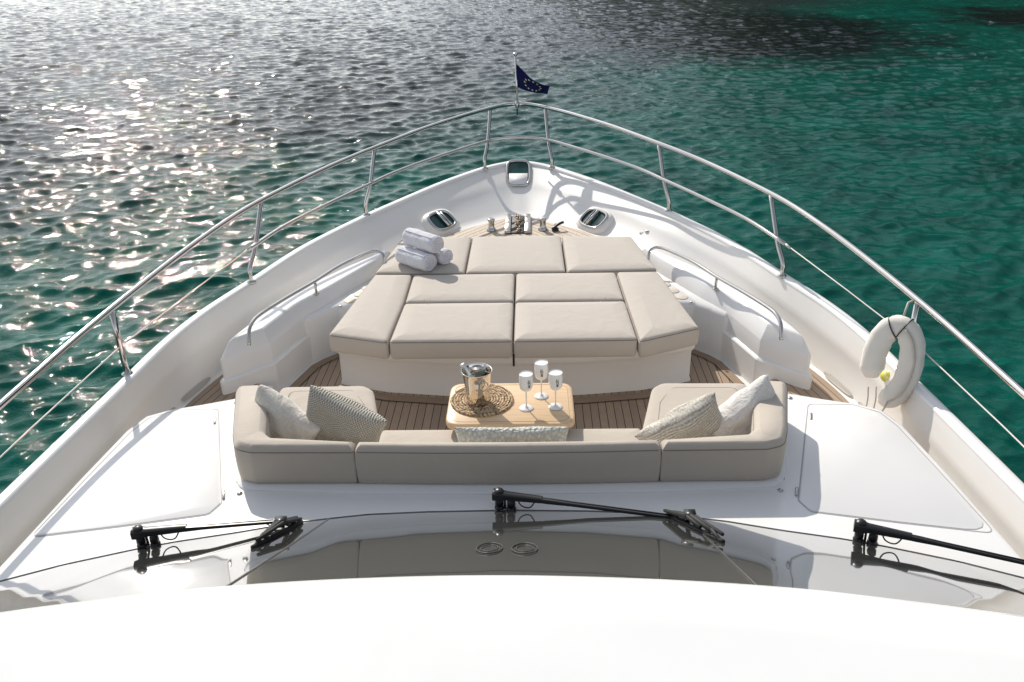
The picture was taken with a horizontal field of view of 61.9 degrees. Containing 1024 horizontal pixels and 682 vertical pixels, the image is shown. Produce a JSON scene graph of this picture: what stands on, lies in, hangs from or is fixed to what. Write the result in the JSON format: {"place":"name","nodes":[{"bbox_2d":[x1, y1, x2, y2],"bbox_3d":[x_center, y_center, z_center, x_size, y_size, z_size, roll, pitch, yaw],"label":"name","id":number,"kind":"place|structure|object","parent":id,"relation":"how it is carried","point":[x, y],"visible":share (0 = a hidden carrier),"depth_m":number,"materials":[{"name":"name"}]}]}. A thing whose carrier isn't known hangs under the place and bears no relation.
{"place":"outdoors","nodes":[
{"label":"outdoors","id":0,"kind":"place"},
{"bbox_2d":[0,0,1023,493],"bbox_3d":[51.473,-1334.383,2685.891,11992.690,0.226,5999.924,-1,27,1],"label":"sea","id":1,"kind":"structure","parent":0,"point":[140,140],"depth_m":23.73,"materials":[{"name":"liquid"}]},
{"bbox_2d":[0,102,1023,681],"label":"motor yacht","id":2,"kind":"object","parent":1,"relation":"on","point":[148,532],"visible":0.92,"depth_m":4.17,"materials":[{"name":"white plastic"}]},
{"bbox_2d":[329,275,411,358],"bbox_3d":[-1.061,-0.216,6.528,0.470,0.167,1.257,-1,27,1],"label":"sunpad cushion","id":3,"kind":"object","parent":2,"relation":"on","point":[366,324],"visible":0.94,"depth_m":6.24,"materials":[{"name":"beige fabric"}]},
{"bbox_2d":[375,237,471,278],"bbox_3d":[-0.755,-0.706,7.496,0.758,0.167,0.909,-1,27,1],"label":"sunpad cushion","id":4,"kind":"object","parent":2,"relation":"on","point":[459,247],"visible":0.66,"depth_m":7.20,"materials":[{"name":"beige fabric"}]},
{"bbox_2d":[395,246,436,271],"bbox_3d":[-0.806,-0.689,7.122,0.366,0.152,0.166,21,34,37],"label":"rolled towel","id":5,"kind":"object","parent":4,"relation":"on","point":[416,258],"visible":1,"depth_m":7.04,"materials":[{"name":"white fabric"}]},
{"bbox_2d":[402,228,443,252],"bbox_3d":[-0.748,-0.841,7.123,0.371,0.154,0.168,21,34,38],"label":"rolled towel","id":6,"kind":"object","parent":5,"relation":"on","point":[422,240],"visible":1,"depth_m":7.04,"materials":[{"name":"white fabric"}]},
{"bbox_2d":[414,247,452,264],"bbox_3d":[-0.674,-0.747,7.241,0.351,0.142,0.155,19,33,35],"label":"rolled towel","id":7,"kind":"object","parent":4,"relation":"on","point":[443,256],"visible":0.43,"depth_m":7.13,"materials":[{"name":"white fabric"}]},
{"bbox_2d":[390,303,513,358],"bbox_3d":[-0.420,-0.089,6.245,0.861,0.167,0.668,-1,27,1],"label":"sunpad cushion","id":8,"kind":"object","parent":2,"relation":"on","point":[451,330],"visible":1,"depth_m":6.02,"materials":[{"name":"beige fabric"}]},
{"bbox_2d":[406,274,514,305],"bbox_3d":[-0.400,-0.371,6.810,0.842,0.167,0.576,-1,27,1],"label":"sunpad cushion","id":9,"kind":"object","parent":2,"relation":"on","point":[472,288],"visible":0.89,"depth_m":6.70,"materials":[{"name":"beige fabric"}]},
{"bbox_2d":[233,381,787,483],"bbox_3d":[-0.008,0.595,5.069,3.209,0.732,1.256,-1,27,1],"label":"cockpit sofa","id":10,"kind":"object","parent":2,"relation":"on","point":[262,455],"visible":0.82,"depth_m":4.42,"materials":[{"name":"fabric"}]},
{"bbox_2d":[254,384,320,439],"bbox_3d":[-1.318,0.487,4.913,0.440,0.380,0.230,35,43,4],"label":"throw pillow","id":11,"kind":"object","parent":10,"relation":"on","point":[288,419],"visible":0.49,"depth_m":4.78,"materials":[{"name":"fabric"}]},
{"bbox_2d":[306,385,387,446],"bbox_3d":[-0.964,0.483,4.865,0.480,0.420,0.219,25,44,1],"label":"throw pillow","id":12,"kind":"object","parent":10,"relation":"on","point":[335,416],"visible":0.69,"depth_m":4.73,"materials":[{"name":"beige fabric"}]},
{"bbox_2d":[454,426,569,441],"bbox_3d":[0.002,0.598,4.658,0.620,0.340,0.137,-1,36,1],"label":"throw pillow","id":13,"kind":"object","parent":10,"relation":"on","point":[515,434],"visible":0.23,"depth_m":4.56,"materials":[{"name":"white fabric"}]},
{"bbox_2d":[635,392,721,443],"bbox_3d":[0.960,0.507,4.779,0.500,0.340,0.192,-29,41,5],"label":"throw pillow","id":14,"kind":"object","parent":10,"relation":"on","point":[699,417],"visible":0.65,"depth_m":4.67,"materials":[{"name":"beige fabric"}]},
{"bbox_2d":[712,375,774,436],"bbox_3d":[1.331,0.445,4.858,0.470,0.380,0.244,-40,41,0],"label":"throw pillow","id":15,"kind":"object","parent":10,"relation":"on","point":[736,409],"visible":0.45,"depth_m":4.73,"materials":[{"name":"fabric"}]},
{"bbox_2d":[446,383,574,429],"bbox_3d":[-0.002,0.597,5.300,0.764,0.501,0.500,-1,27,1],"label":"cockpit table","id":16,"kind":"object","parent":2,"relation":"on","point":[541,413],"visible":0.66,"depth_m":5.07,"materials":[{"name":"brown wood"}]},
{"bbox_2d":[450,384,513,416],"bbox_3d":[-0.184,0.356,5.211,0.388,0.017,0.388,-1,27,1],"label":"placemat","id":17,"kind":"object","parent":16,"relation":"on","point":[501,399],"visible":0.76,"depth_m":5.16,"materials":[{"name":"brown wicker"}]},
{"bbox_2d":[461,363,491,406],"bbox_3d":[-0.208,0.270,5.126,0.187,0.219,0.198,-1,27,1],"label":"ice bucket","id":18,"kind":"object","parent":17,"relation":"on","point":[477,388],"visible":0.94,"depth_m":5.09,"materials":[{"name":"silver metal"}]},
{"bbox_2d":[460,363,474,376],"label":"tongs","id":19,"kind":"object","parent":18,"relation":"in","point":[463,366],"visible":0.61,"depth_m":5.08,"materials":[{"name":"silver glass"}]},
{"bbox_2d":[519,370,533,411],"bbox_3d":[0.084,0.297,5.071,0.087,0.237,0.087,-1,27,1],"label":"champagne goblet","id":20,"kind":"object","parent":16,"relation":"on","point":[526,381],"visible":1,"depth_m":5.02,"materials":[{"name":"white plastic"}]},
{"bbox_2d":[534,359,547,399],"bbox_3d":[0.179,0.234,5.194,0.087,0.237,0.087,-1,27,1],"label":"champagne goblet","id":21,"kind":"object","parent":16,"relation":"on","point":[541,369],"visible":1,"depth_m":5.15,"materials":[{"name":"white plastic"}]},
{"bbox_2d":[548,369,562,409],"bbox_3d":[0.259,0.290,5.078,0.087,0.237,0.087,-1,27,1],"label":"champagne goblet","id":22,"kind":"object","parent":16,"relation":"on","point":[555,378],"visible":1,"depth_m":5.03,"materials":[{"name":"white plastic"}]},
{"bbox_2d":[466,236,564,287],"bbox_3d":[0.038,-0.711,7.472,0.832,0.167,0.900,-1,27,1],"label":"sunpad cushion","id":23,"kind":"object","parent":2,"relation":"on","point":[514,255],"visible":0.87,"depth_m":7.34,"materials":[{"name":"beige fabric"}]},
{"bbox_2d":[513,53,518,114],"bbox_3d":[0.045,-2.805,9.322,0.060,0.659,0.070,-1,27,1],"label":"flagstaff","id":24,"kind":"object","parent":2,"relation":"attached to","point":[516,101],"visible":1,"depth_m":9.32,"materials":[{"name":"silver metal"}]},
{"bbox_2d":[517,65,549,93],"bbox_3d":[0.231,-2.844,9.262,0.364,0.315,0.089,3,27,9],"label":"flag","id":25,"kind":"object","parent":24,"relation":"attached to","point":[525,81],"visible":1,"depth_m":9.28,"materials":[{"name":"blue fabric"}]},
{"bbox_2d":[515,273,623,303],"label":"sunpad cushion","id":26,"kind":"object","parent":2,"relation":"on","point":[568,287],"visible":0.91,"depth_m":6.68,"materials":[{"name":"beige fabric"}]},
{"bbox_2d":[514,301,636,357],"bbox_3d":[0.447,-0.098,6.224,0.861,0.167,0.668,-1,27,1],"label":"sunpad cushion","id":27,"kind":"object","parent":2,"relation":"on","point":[569,329],"visible":1,"depth_m":6.00,"materials":[{"name":"beige fabric"}]},
{"bbox_2d":[562,236,655,277],"bbox_3d":[0.828,-0.717,7.448,0.758,0.167,0.887,-1,27,1],"label":"sunpad cushion","id":28,"kind":"object","parent":2,"relation":"on","point":[615,255],"visible":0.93,"depth_m":7.30,"materials":[{"name":"beige fabric"}]},
{"bbox_2d":[617,272,698,356],"bbox_3d":[1.093,-0.233,6.467,0.490,0.167,1.268,-1,27,1],"label":"sunpad cushion","id":29,"kind":"object","parent":2,"relation":"on","point":[661,319],"visible":0.96,"depth_m":6.20,"materials":[{"name":"beige fabric"}]},
{"bbox_2d":[880,370,889,381],"bbox_3d":[2.419,0.219,5.462,0.080,0.108,0.116,-23,34,-37],"label":"lifebuoy light","id":30,"kind":"object","parent":2,"relation":"attached to","point":[884,375],"visible":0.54,"depth_m":5.46,"materials":[{"name":"yellow plastic"}]},
{"bbox_2d":[859,300,925,410],"bbox_3d":[2.314,0.174,5.239,0.347,0.818,0.313,-1,27,1],"label":"lifebuoy","id":31,"kind":"object","parent":2,"relation":"hanging from","point":[905,332],"visible":0.96,"depth_m":5.16,"materials":[{"name":"beige plastic"}]}
]}

